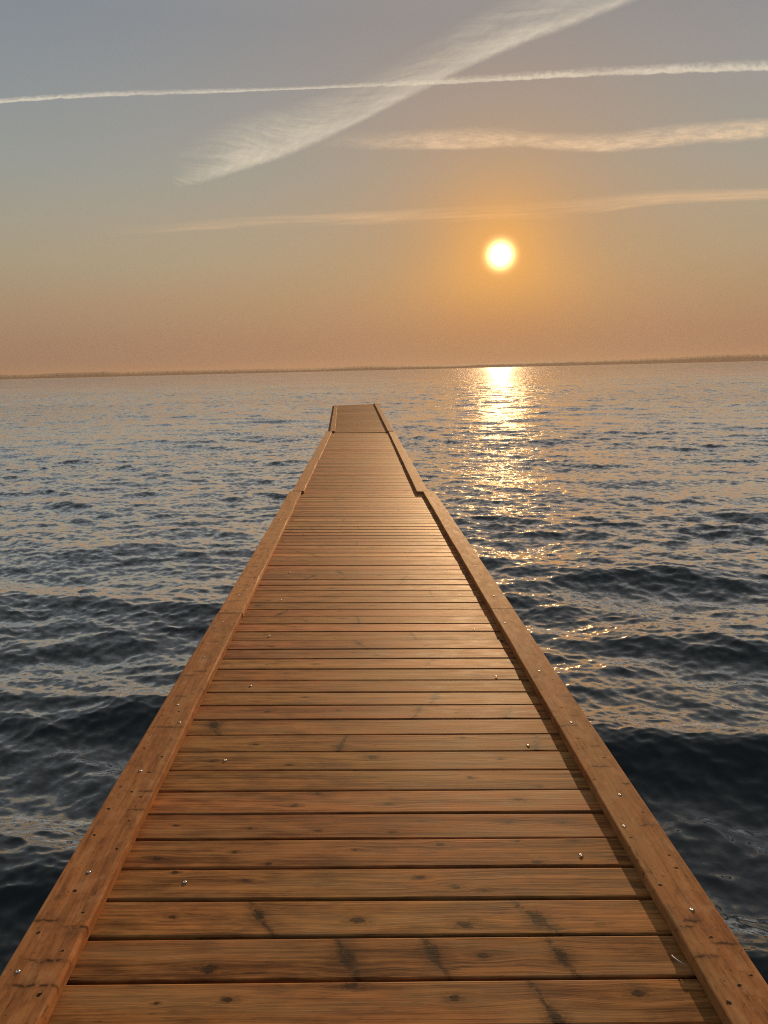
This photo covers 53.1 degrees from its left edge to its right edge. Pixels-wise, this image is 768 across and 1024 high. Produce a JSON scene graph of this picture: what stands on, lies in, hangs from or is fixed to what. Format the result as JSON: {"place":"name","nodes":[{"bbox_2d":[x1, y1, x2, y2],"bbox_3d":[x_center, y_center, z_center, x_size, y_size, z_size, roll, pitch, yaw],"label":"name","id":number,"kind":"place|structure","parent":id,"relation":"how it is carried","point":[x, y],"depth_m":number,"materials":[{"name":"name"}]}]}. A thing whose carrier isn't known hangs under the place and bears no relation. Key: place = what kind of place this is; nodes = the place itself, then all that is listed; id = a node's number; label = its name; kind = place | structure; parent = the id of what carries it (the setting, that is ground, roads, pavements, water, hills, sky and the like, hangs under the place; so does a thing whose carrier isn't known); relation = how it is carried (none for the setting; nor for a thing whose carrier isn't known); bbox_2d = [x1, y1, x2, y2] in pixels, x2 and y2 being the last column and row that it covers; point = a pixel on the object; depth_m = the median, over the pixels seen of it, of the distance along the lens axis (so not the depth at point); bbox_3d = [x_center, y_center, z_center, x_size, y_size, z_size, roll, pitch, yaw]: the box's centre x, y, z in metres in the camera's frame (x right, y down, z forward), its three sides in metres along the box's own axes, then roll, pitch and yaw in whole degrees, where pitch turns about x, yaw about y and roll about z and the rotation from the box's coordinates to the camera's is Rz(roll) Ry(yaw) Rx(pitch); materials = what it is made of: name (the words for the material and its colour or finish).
{"place":"outdoors","nodes":[
{"label":"outdoors","id":0,"kind":"place"},
{"bbox_2d":[0,361,767,984],"bbox_3d":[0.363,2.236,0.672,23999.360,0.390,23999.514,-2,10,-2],"label":"water","id":1,"kind":"structure","parent":0,"point":[610,521],"depth_m":10.31,"materials":[{"name":"blue liquid"}]},
{"bbox_2d":[0,403,767,1023],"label":"pier","id":2,"kind":"structure","parent":1,"relation":"in","point":[372,773],"depth_m":2.55,"materials":[{"name":"brown wood"}]},
{"bbox_2d":[0,354,767,378],"bbox_3d":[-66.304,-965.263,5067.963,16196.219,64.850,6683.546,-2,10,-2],"label":"hills","id":3,"kind":"structure","parent":0,"point":[729,358],"depth_m":6777.70,"materials":[{"name":"grey"}]},
{"bbox_2d":[0,0,767,374],"label":"sky","id":4,"kind":"structure","parent":0,"point":[188,185],"materials":[{"name":"orange"}]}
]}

